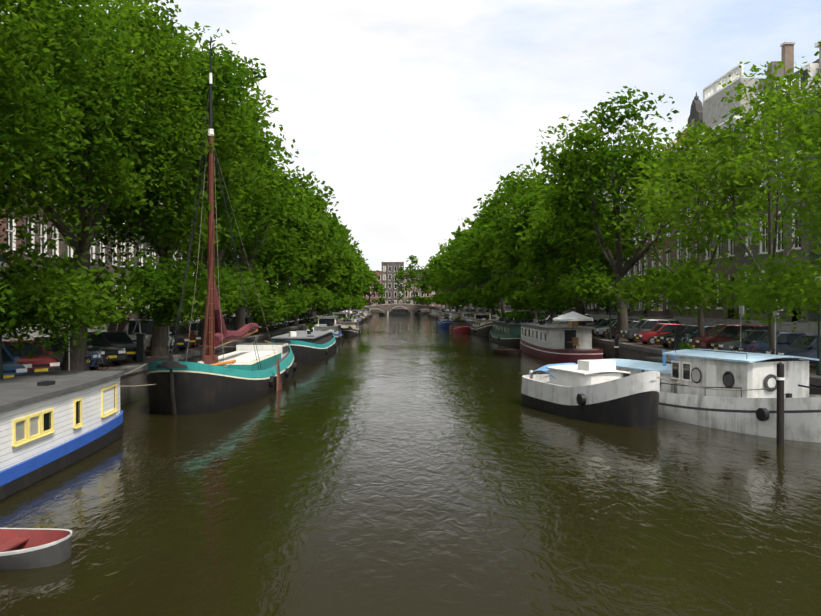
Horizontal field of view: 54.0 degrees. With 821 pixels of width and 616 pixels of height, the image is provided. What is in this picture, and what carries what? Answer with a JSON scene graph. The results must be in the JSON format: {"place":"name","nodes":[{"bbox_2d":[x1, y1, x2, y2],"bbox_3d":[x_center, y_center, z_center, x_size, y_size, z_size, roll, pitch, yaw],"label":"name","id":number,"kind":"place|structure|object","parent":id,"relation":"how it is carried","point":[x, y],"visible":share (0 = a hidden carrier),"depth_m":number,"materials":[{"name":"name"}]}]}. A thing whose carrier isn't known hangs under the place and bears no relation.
{"place":"outdoors","nodes":[
{"label":"outdoors","id":0,"kind":"place"},
{"bbox_2d":[0,313,820,615],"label":"water","id":1,"kind":"structure","parent":0,"point":[403,465],"depth_m":17.48,"materials":[{"name":"liquid"}]},
{"bbox_2d":[0,528,71,569],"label":"red dinghy","id":2,"kind":"object","parent":1,"relation":"in","point":[25,548],"visible":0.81,"depth_m":13.86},
{"bbox_2d":[0,370,124,501],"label":"white houseboat","id":3,"kind":"object","parent":1,"relation":"in","point":[52,423],"visible":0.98,"depth_m":21.34,"materials":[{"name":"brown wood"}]},
{"bbox_2d":[146,36,296,415],"bbox_3d":[-9.299,-3.572,42.972,5.379,18.145,24.138,0,0,0],"label":"sailboat","id":4,"kind":"object","parent":1,"relation":"in","point":[209,383],"visible":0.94,"depth_m":36.00,"materials":[{"name":"wood"}]},
{"bbox_2d":[266,324,336,365],"bbox_3d":[-9.003,2.924,68.646,4.631,3.352,24.900,0,0,0],"label":"boat","id":5,"kind":"object","parent":1,"relation":"in","point":[309,345],"visible":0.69,"depth_m":61.73,"materials":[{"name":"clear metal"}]},
{"bbox_2d":[305,316,343,342],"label":"blue barge","id":6,"kind":"object","parent":1,"relation":"in","point":[328,323],"visible":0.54,"depth_m":94.20,"materials":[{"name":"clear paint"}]},
{"bbox_2d":[330,312,348,328],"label":"barge","id":7,"kind":"object","parent":1,"relation":"on","point":[341,315],"visible":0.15,"depth_m":133.95,"materials":[{"name":"grey paint"}]},
{"bbox_2d":[332,309,355,320],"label":"boat","id":8,"kind":"object","parent":1,"relation":"in","point":[351,313],"visible":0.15,"depth_m":149.21,"materials":[{"name":"white paint"}]},
{"bbox_2d":[340,315,361,335],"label":"boat","id":9,"kind":"object","parent":1,"relation":"on","point":[350,328],"visible":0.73,"depth_m":109.99,"materials":[{"name":"white paint"}]},
{"bbox_2d":[349,310,362,323],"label":"barge","id":10,"kind":"object","parent":1,"relation":"on","point":[357,316],"visible":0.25,"depth_m":181.63,"materials":[{"name":"grey paint"}]},
{"bbox_2d":[354,307,367,318],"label":"boat","id":11,"kind":"object","parent":1,"relation":"in","point":[364,310],"visible":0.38,"depth_m":219.42,"materials":[{"name":"white paint"}]},
{"bbox_2d":[379,309,427,314],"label":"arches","id":12,"kind":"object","parent":1,"relation":"on","point":[400,312],"visible":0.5,"depth_m":290.13,"materials":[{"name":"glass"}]},
{"bbox_2d":[434,307,445,318],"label":"boat","id":13,"kind":"object","parent":1,"relation":"in","point":[437,311],"visible":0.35,"depth_m":224.15,"materials":[{"name":"grey wood"}]},
{"bbox_2d":[436,313,452,326],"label":"blue boat","id":14,"kind":"object","parent":1,"relation":"in","point":[445,321],"visible":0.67,"depth_m":149.61,"materials":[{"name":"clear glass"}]},
{"bbox_2d":[444,308,464,317],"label":"boat","id":15,"kind":"object","parent":1,"relation":"in","point":[447,311],"visible":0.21,"depth_m":178.02,"materials":[{"name":"grey wood"}]},
{"bbox_2d":[451,309,461,320],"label":"boat","id":16,"kind":"object","parent":1,"relation":"in","point":[455,314],"visible":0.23,"depth_m":158.84,"materials":[{"name":"grey wood"}]},
{"bbox_2d":[448,316,470,331],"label":"red boat","id":17,"kind":"object","parent":1,"relation":"in","point":[457,325],"visible":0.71,"depth_m":124.38,"materials":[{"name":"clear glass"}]},
{"bbox_2d":[461,312,477,323],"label":"barge","id":18,"kind":"object","parent":1,"relation":"on","point":[468,316],"visible":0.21,"depth_m":144.13,"materials":[{"name":"grey metal"}]},
{"bbox_2d":[469,313,499,336],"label":"boat","id":19,"kind":"object","parent":1,"relation":"in","point":[481,324],"visible":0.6,"depth_m":112.51,"materials":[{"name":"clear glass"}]},
{"bbox_2d":[492,348,521,353],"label":"rowboat","id":20,"kind":"object","parent":1,"relation":"in","point":[507,351],"visible":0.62,"depth_m":70.52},
{"bbox_2d":[489,310,534,346],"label":"houseboat","id":21,"kind":"object","parent":1,"relation":"in","point":[506,331],"visible":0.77,"depth_m":86.46,"materials":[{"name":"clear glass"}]},
{"bbox_2d":[519,311,602,363],"bbox_3d":[12.402,2.349,68.702,4.300,4.300,20.500,0,0,-1],"label":"houseboat","id":22,"kind":"object","parent":1,"relation":"in","point":[570,341],"visible":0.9,"depth_m":63.13,"materials":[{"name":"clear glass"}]},
{"bbox_2d":[521,359,659,427],"bbox_3d":[7.254,3.508,32.548,3.030,2.850,8.708,0,0,-18],"label":"white boat","id":23,"kind":"object","parent":1,"relation":"in","point":[603,391],"visible":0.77,"depth_m":30.45,"materials":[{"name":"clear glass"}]},
{"bbox_2d":[614,338,618,358],"bbox_3d":[11.695,4.118,45.742,0.241,4.860,0.253,0,0,-1],"label":"mooring pole","id":24,"kind":"object","parent":1,"relation":"in","point":[616,346],"visible":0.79,"depth_m":45.65,"materials":[{"name":"metal"}]},
{"bbox_2d":[644,340,700,363],"bbox_3d":[13.864,3.228,40.332,3.234,3.110,10.400,0,0,-4],"label":"boat","id":25,"kind":"object","parent":1,"relation":"on","point":[669,358],"visible":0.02,"depth_m":41.27,"materials":[{"name":"blue metal"}]},
{"bbox_2d":[605,346,820,442],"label":"white boat","id":26,"kind":"object","parent":1,"relation":"in","point":[752,412],"visible":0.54,"depth_m":28.10,"materials":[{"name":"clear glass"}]},
{"bbox_2d":[776,362,784,445],"bbox_3d":[11.489,4.176,25.033,0.241,5.010,0.253,0,0,-1],"label":"mooring pole","id":27,"kind":"object","parent":1,"relation":"in","point":[780,378],"visible":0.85,"depth_m":24.94,"materials":[{"name":"wood"}]},
{"bbox_2d":[1,0,820,269],"label":"sky","id":28,"kind":"structure","parent":0,"point":[411,111],"materials":[{"name":"white"}]},
{"bbox_2d":[88,309,815,374],"bbox_3d":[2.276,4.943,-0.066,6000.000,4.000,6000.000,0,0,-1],"label":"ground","id":29,"kind":"structure","parent":0,"point":[812,367],"depth_m":48.68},
{"bbox_2d":[2,344,28,378],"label":"car","id":30,"kind":"object","parent":29,"relation":"on","point":[11,367],"visible":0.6,"depth_m":27.41,"materials":[{"name":"blue paint"}]},
{"bbox_2d":[0,183,34,340],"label":"building","id":31,"kind":"structure","parent":29,"relation":"on","point":[9,230],"depth_m":48.09,"materials":[{"name":"red brick"}]},
{"bbox_2d":[2,340,60,373],"bbox_3d":[-15.080,2.006,30.950,3.920,1.465,2.010,0,0,41],"label":"car","id":32,"kind":"object","parent":29,"relation":"on","point":[41,362],"visible":0.42,"depth_m":30.18,"materials":[{"name":"red paint"}]},
{"bbox_2d":[13,72,64,340],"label":"building","id":33,"kind":"structure","parent":29,"relation":"on","point":[38,237],"depth_m":52.14,"materials":[{"name":"brown brick"}]},
{"bbox_2d":[4,63,108,331],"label":"building","id":34,"kind":"structure","parent":29,"relation":"on","point":[70,250],"depth_m":61.48,"materials":[{"name":"brick"}]},
{"bbox_2d":[33,336,101,369],"bbox_3d":[-15.375,1.982,35.445,4.470,1.455,2.070,0,1,43],"label":"car","id":35,"kind":"object","parent":29,"relation":"on","point":[59,357],"visible":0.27,"depth_m":34.40,"materials":[{"name":"grey paint"}]},
{"bbox_2d":[68,325,69,370],"bbox_3d":[-13.283,1.440,31.385,0.100,2.600,0.500,0,0,-1],"label":"pole","id":36,"kind":"object","parent":29,"relation":"on","point":[69,353],"visible":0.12,"depth_m":31.37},
{"bbox_2d":[0,0,148,357],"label":"tree","id":37,"kind":"object","parent":29,"relation":"on","point":[16,93],"visible":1,"depth_m":23.01,"materials":[{"name":"plant"}]},
{"bbox_2d":[61,334,126,364],"bbox_3d":[-15.437,1.964,38.344,4.470,1.455,2.070,0,0,39],"label":"car","id":38,"kind":"object","parent":29,"relation":"on","point":[116,355],"visible":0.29,"depth_m":37.50,"materials":[{"name":"black paint"}]},
{"bbox_2d":[84,346,104,370],"bbox_3d":[-13.384,2.205,34.075,0.520,1.083,1.823,9,2,9],"label":"bicycle","id":39,"kind":"object","parent":29,"relation":"on","point":[92,350],"visible":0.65,"depth_m":34.11,"materials":[{"name":"metal"}]},
{"bbox_2d":[87,346,110,370],"bbox_3d":[-13.660,2.202,34.483,0.520,1.083,1.823,11,7,38],"label":"bicycle","id":40,"kind":"object","parent":29,"relation":"on","point":[102,359],"visible":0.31,"depth_m":34.92,"materials":[{"name":"metal"}]},
{"bbox_2d":[0,0,208,370],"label":"tree","id":41,"kind":"object","parent":29,"relation":"on","point":[148,164],"depth_m":32.07,"materials":[{"name":"plant"}]},
{"bbox_2d":[88,331,135,360],"bbox_3d":[-15.299,1.941,41.148,3.920,1.465,2.010,0,0,41],"label":"car","id":42,"kind":"object","parent":29,"relation":"on","point":[123,340],"visible":0.25,"depth_m":40.66,"materials":[{"name":"blue paint"}]},
{"bbox_2d":[108,210,136,318],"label":"building","id":43,"kind":"structure","parent":29,"relation":"on","point":[112,270],"depth_m":67.94,"materials":[{"name":"brown brick"}]},
{"bbox_2d":[107,319,174,352],"bbox_3d":[-15.727,1.644,46.838,4.770,1.985,2.200,0,1,43],"label":"van","id":44,"kind":"object","parent":29,"relation":"on","point":[132,328],"visible":0.29,"depth_m":45.71,"materials":[{"name":"grey paint"}]},
{"bbox_2d":[136,333,145,361],"bbox_3d":[-13.388,1.971,39.989,0.400,1.420,0.360,0,0,-1],"label":"parking meter","id":45,"kind":"object","parent":29,"relation":"on","point":[140,347],"visible":0.96,"depth_m":39.84,"materials":[{"name":"silver metal"}]},
{"bbox_2d":[136,207,157,318],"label":"building","id":46,"kind":"structure","parent":29,"relation":"on","point":[143,246],"depth_m":73.34,"materials":[{"name":"black brick"}]},
{"bbox_2d":[37,17,269,356],"bbox_3d":[-14.016,-6.306,43.888,11.826,18.132,18.948,0,0,-1],"label":"tree","id":47,"kind":"object","parent":29,"relation":"on","point":[229,129],"depth_m":41.38,"materials":[{"name":"plant"}]},
{"bbox_2d":[170,327,190,349],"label":"car","id":48,"kind":"object","parent":29,"relation":"on","point":[182,342],"visible":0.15,"depth_m":49.13,"materials":[{"name":"blue paint"}]},
{"bbox_2d":[172,322,199,334],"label":"car","id":49,"kind":"object","parent":29,"relation":"on","point":[194,326],"visible":0.02,"depth_m":58.37,"materials":[{"name":"grey paint"}]},
{"bbox_2d":[171,325,201,347],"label":"car","id":50,"kind":"object","parent":29,"relation":"on","point":[184,330],"visible":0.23,"depth_m":52.52,"materials":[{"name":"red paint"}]},
{"bbox_2d":[122,56,295,344],"bbox_3d":[-14.439,-7.436,56.632,11.925,20.226,18.079,0,0,-1],"label":"tree","id":51,"kind":"object","parent":29,"relation":"on","point":[260,285],"depth_m":56.32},
{"bbox_2d":[223,316,253,334],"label":"car","id":52,"kind":"object","parent":29,"relation":"on","point":[229,322],"visible":0.25,"depth_m":73.12,"materials":[{"name":"black paint"}]},
{"bbox_2d":[171,133,307,337],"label":"tree","id":53,"kind":"object","parent":29,"relation":"on","point":[278,249],"depth_m":69.14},
{"bbox_2d":[246,317,270,330],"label":"car","id":54,"kind":"object","parent":29,"relation":"on","point":[268,327],"visible":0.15,"depth_m":81.76,"materials":[{"name":"grey paint"}]},
{"bbox_2d":[201,181,325,331],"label":"tree","id":55,"kind":"object","parent":29,"relation":"on","point":[305,226],"depth_m":79.04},
{"bbox_2d":[238,166,334,327],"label":"tree","id":56,"kind":"object","parent":29,"relation":"on","point":[313,292],"depth_m":93.14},
{"bbox_2d":[266,206,340,324],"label":"tree","id":57,"kind":"object","parent":29,"relation":"on","point":[328,252],"depth_m":105.21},
{"bbox_2d":[272,190,344,322],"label":"tree","id":58,"kind":"object","parent":29,"relation":"on","point":[321,277],"depth_m":116.85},
{"bbox_2d":[288,208,348,320],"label":"tree","id":59,"kind":"object","parent":29,"relation":"on","point":[338,269],"depth_m":131.16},
{"bbox_2d":[306,252,357,315],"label":"tree","id":60,"kind":"object","parent":29,"relation":"on","point":[351,269],"depth_m":157.73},
{"bbox_2d":[319,220,353,312],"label":"tree","id":61,"kind":"object","parent":29,"relation":"on","point":[339,293],"depth_m":147.65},
{"bbox_2d":[332,229,360,311],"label":"tree","id":62,"kind":"object","parent":29,"relation":"on","point":[352,278],"depth_m":175.03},
{"bbox_2d":[336,238,361,311],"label":"tree","id":63,"kind":"object","parent":29,"relation":"on","point":[354,297],"depth_m":190.29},
{"bbox_2d":[340,263,365,310],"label":"tree","id":64,"kind":"object","parent":29,"relation":"on","point":[357,288],"depth_m":203.96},
{"bbox_2d":[344,254,367,309],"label":"tree","id":65,"kind":"object","parent":29,"relation":"on","point":[361,259],"depth_m":219.67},
{"bbox_2d":[348,248,368,309],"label":"tree","id":66,"kind":"object","parent":29,"relation":"on","point":[362,304],"depth_m":236.63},
{"bbox_2d":[351,265,370,309],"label":"tree","id":67,"kind":"object","parent":29,"relation":"on","point":[366,277],"depth_m":255.27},
{"bbox_2d":[354,264,372,308],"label":"tree","id":68,"kind":"object","parent":29,"relation":"on","point":[369,282],"depth_m":271.07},
{"bbox_2d":[360,270,388,309],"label":"tree","id":69,"kind":"object","parent":29,"relation":"on","point":[376,284],"depth_m":327.88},
{"bbox_2d":[350,291,451,314],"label":"bridge","id":70,"kind":"structure","parent":29,"relation":"on","point":[387,308],"depth_m":284.86,"materials":[{"name":"stone"}]},
{"bbox_2d":[350,261,460,308],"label":"building","id":71,"kind":"structure","parent":29,"relation":"on","point":[389,268],"depth_m":361.68,"materials":[{"name":"brick"}]},
{"bbox_2d":[0,253,820,378],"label":"lamp posts","id":72,"kind":"object","parent":29,"relation":"on","point":[818,363],"visible":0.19,"depth_m":32.17,"materials":[{"name":"black metal"}]},
{"bbox_2d":[392,255,431,304],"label":"tree","id":73,"kind":"object","parent":29,"relation":"on","point":[412,274],"depth_m":316.40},
{"bbox_2d":[419,252,438,299],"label":"tree","id":74,"kind":"object","parent":29,"relation":"on","point":[427,264],"depth_m":321.79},
{"bbox_2d":[426,253,451,308],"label":"tree","id":75,"kind":"object","parent":29,"relation":"on","point":[433,266],"depth_m":273.75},
{"bbox_2d":[432,243,450,310],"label":"tree","id":76,"kind":"object","parent":29,"relation":"on","point":[435,279],"depth_m":258.01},
{"bbox_2d":[431,252,460,308],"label":"tree","id":77,"kind":"object","parent":29,"relation":"on","point":[438,295],"depth_m":240.35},
{"bbox_2d":[436,244,471,309],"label":"tree","id":78,"kind":"object","parent":29,"relation":"on","point":[438,264],"depth_m":222.93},
{"bbox_2d":[438,238,476,310],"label":"tree","id":79,"kind":"object","parent":29,"relation":"on","point":[444,272],"depth_m":207.00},
{"bbox_2d":[442,230,475,311],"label":"tree","id":80,"kind":"object","parent":29,"relation":"on","point":[450,297],"depth_m":191.01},
{"bbox_2d":[446,236,478,312],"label":"tree","id":81,"kind":"object","parent":29,"relation":"on","point":[455,274],"depth_m":174.62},
{"bbox_2d":[105,310,820,405],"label":"quay walls","id":82,"kind":"structure","parent":29,"relation":"on","point":[630,351],"depth_m":49.62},
{"bbox_2d":[120,340,785,394],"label":"mooring lines","id":83,"kind":"object","parent":82,"relation":"attached to","point":[545,372],"visible":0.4,"depth_m":27.56,"materials":[{"name":"fabric"}]},
{"bbox_2d":[449,216,500,312],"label":"tree","id":84,"kind":"object","parent":29,"relation":"on","point":[463,293],"depth_m":160.28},
{"bbox_2d":[457,227,524,318],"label":"tree","id":85,"kind":"object","parent":29,"relation":"on","point":[476,280],"depth_m":144.77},
{"bbox_2d":[464,190,523,317],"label":"tree","id":86,"kind":"object","parent":29,"relation":"on","point":[474,244],"depth_m":129.05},
{"bbox_2d":[472,175,547,311],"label":"tree","id":87,"kind":"object","parent":29,"relation":"on","point":[490,290],"depth_m":115.84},
{"bbox_2d":[483,162,557,318],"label":"tree","id":88,"kind":"object","parent":29,"relation":"on","point":[507,285],"depth_m":102.37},
{"bbox_2d":[498,177,599,322],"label":"tree","id":89,"kind":"object","parent":29,"relation":"on","point":[518,298],"depth_m":88.55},
{"bbox_2d":[515,183,639,325],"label":"tree","id":90,"kind":"object","parent":29,"relation":"on","point":[541,252],"depth_m":75.47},
{"bbox_2d":[563,317,597,325],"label":"car","id":91,"kind":"object","parent":29,"relation":"on","point":[591,322],"visible":0.06,"depth_m":81.81,"materials":[{"name":"grey paint"}]},
{"bbox_2d":[587,319,607,334],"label":"car","id":92,"kind":"object","parent":29,"relation":"on","point":[599,322],"visible":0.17,"depth_m":73.30,"materials":[{"name":"green paint"}]},
{"bbox_2d":[586,188,611,318],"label":"building","id":93,"kind":"structure","parent":29,"relation":"on","point":[591,309],"depth_m":109.72,"materials":[{"name":"black brick"}]},
{"bbox_2d":[593,198,611,319],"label":"building","id":94,"kind":"structure","parent":29,"relation":"on","point":[602,314],"depth_m":103.52,"materials":[{"name":"brown brick"}]},
{"bbox_2d":[594,320,632,337],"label":"car","id":95,"kind":"object","parent":29,"relation":"on","point":[600,331],"visible":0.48,"depth_m":67.88,"materials":[{"name":"grey paint"}]},
{"bbox_2d":[592,319,637,335],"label":"car","id":96,"kind":"object","parent":29,"relation":"on","point":[605,324],"visible":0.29,"depth_m":70.73,"materials":[{"name":"blue paint"}]},
{"bbox_2d":[604,321,638,337],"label":"car","id":97,"kind":"object","parent":29,"relation":"on","point":[632,323],"visible":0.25,"depth_m":65.18,"materials":[{"name":"black paint"}]},
{"bbox_2d":[529,86,729,340],"bbox_3d":[17.801,-7.315,63.683,16.184,19.893,17.600,0,0,-1],"label":"tree","id":98,"kind":"object","parent":29,"relation":"on","point":[573,164],"depth_m":61.93,"materials":[{"name":"plant"}]},
{"bbox_2d":[605,146,666,318],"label":"building","id":99,"kind":"structure","parent":29,"relation":"on","point":[614,313],"depth_m":93.80,"materials":[{"name":"brick"}]},
{"bbox_2d":[629,186,648,320],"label":"building","id":100,"kind":"structure","parent":29,"relation":"on","point":[636,314],"depth_m":88.89,"materials":[{"name":"brown brick"}]},
{"bbox_2d":[620,319,680,341],"bbox_3d":[18.195,1.710,60.670,4.370,1.675,2.110,0,0,-1],"label":"car","id":101,"kind":"object","parent":29,"relation":"on","point":[644,325],"visible":0.58,"depth_m":59.96,"materials":[{"name":"grey paint"}]},
{"bbox_2d":[634,323,684,344],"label":"car","id":102,"kind":"object","parent":29,"relation":"on","point":[648,336],"visible":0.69,"depth_m":56.14,"materials":[{"name":"red paint"}]},
{"bbox_2d":[649,131,685,319],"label":"building","id":103,"kind":"structure","parent":29,"relation":"on","point":[661,313],"depth_m":81.31,"materials":[{"name":"red brick"}]},
{"bbox_2d":[674,328,681,349],"bbox_3d":[16.323,1.912,49.129,0.400,1.420,0.360,0,0,-1],"label":"parking meter","id":104,"kind":"object","parent":29,"relation":"on","point":[678,333],"visible":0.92,"depth_m":48.98,"materials":[{"name":"silver metal"}]},
{"bbox_2d":[654,325,704,347],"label":"car","id":105,"kind":"object","parent":29,"relation":"on","point":[660,339],"visible":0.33,"depth_m":52.65,"materials":[{"name":"black paint"}]},
{"bbox_2d":[666,326,714,347],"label":"car","id":106,"kind":"object","parent":29,"relation":"on","point":[693,330],"visible":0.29,"depth_m":49.94,"materials":[{"name":"blue paint"}]},
{"bbox_2d":[606,120,793,336],"bbox_3d":[17.104,-4.228,47.928,10.498,13.923,11.552,0,0,-1],"label":"tree","id":107,"kind":"object","parent":29,"relation":"on","point":[640,289],"depth_m":46.58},
{"bbox_2d":[689,325,767,348],"bbox_3d":[18.387,1.803,46.171,4.370,1.675,2.110,0,0,0],"label":"car","id":108,"kind":"object","parent":29,"relation":"on","point":[717,333],"visible":0.4,"depth_m":45.45,"materials":[{"name":"red paint"}]},
{"bbox_2d":[640,62,820,350],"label":"tree","id":109,"kind":"object","parent":29,"relation":"on","point":[693,289],"depth_m":38.64,"materials":[{"name":"plant"}]},
{"bbox_2d":[671,42,794,325],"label":"building","id":110,"kind":"structure","parent":29,"relation":"on","point":[711,109],"depth_m":67.27,"materials":[{"name":"brick"}]},
{"bbox_2d":[739,305,743,351],"bbox_3d":[16.343,1.236,39.822,0.100,2.900,0.500,0,0,-1],"label":"sign","id":111,"kind":"object","parent":29,"relation":"on","point":[741,310],"visible":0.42,"depth_m":39.80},
{"bbox_2d":[711,330,779,350],"bbox_3d":[18.458,1.925,43.573,3.920,1.465,2.010,0,0,-1],"label":"car","id":112,"kind":"object","parent":29,"relation":"on","point":[749,335],"visible":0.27,"depth_m":42.96,"materials":[{"name":"grey paint"}]},
{"bbox_2d":[695,42,820,331],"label":"tree","id":113,"kind":"object","parent":29,"relation":"on","point":[789,285],"depth_m":29.64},
{"bbox_2d":[729,332,805,353],"bbox_3d":[18.671,1.947,40.877,4.470,1.455,2.070,0,0,-3],"label":"car","id":114,"kind":"object","parent":29,"relation":"on","point":[784,339],"visible":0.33,"depth_m":40.17,"materials":[{"name":"blue paint"}]},
{"bbox_2d":[773,306,778,354],"bbox_3d":[16.420,1.259,36.223,0.100,2.900,0.500,0,0,-1],"label":"sign","id":115,"kind":"object","parent":29,"relation":"on","point":[775,313],"visible":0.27,"depth_m":36.19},
{"bbox_2d":[736,59,818,334],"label":"building","id":116,"kind":"structure","parent":29,"relation":"on","point":[801,325],"depth_m":56.97,"materials":[{"name":"brick"}]},
{"bbox_2d":[766,335,820,363],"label":"car","id":117,"kind":"object","parent":29,"relation":"on","point":[806,343],"visible":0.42,"depth_m":35.88,"materials":[{"name":"blue paint"}]},
{"bbox_2d":[805,40,820,334],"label":"building","id":118,"kind":"structure","parent":29,"relation":"on","point":[813,326],"depth_m":52.29,"materials":[{"name":"black brick"}]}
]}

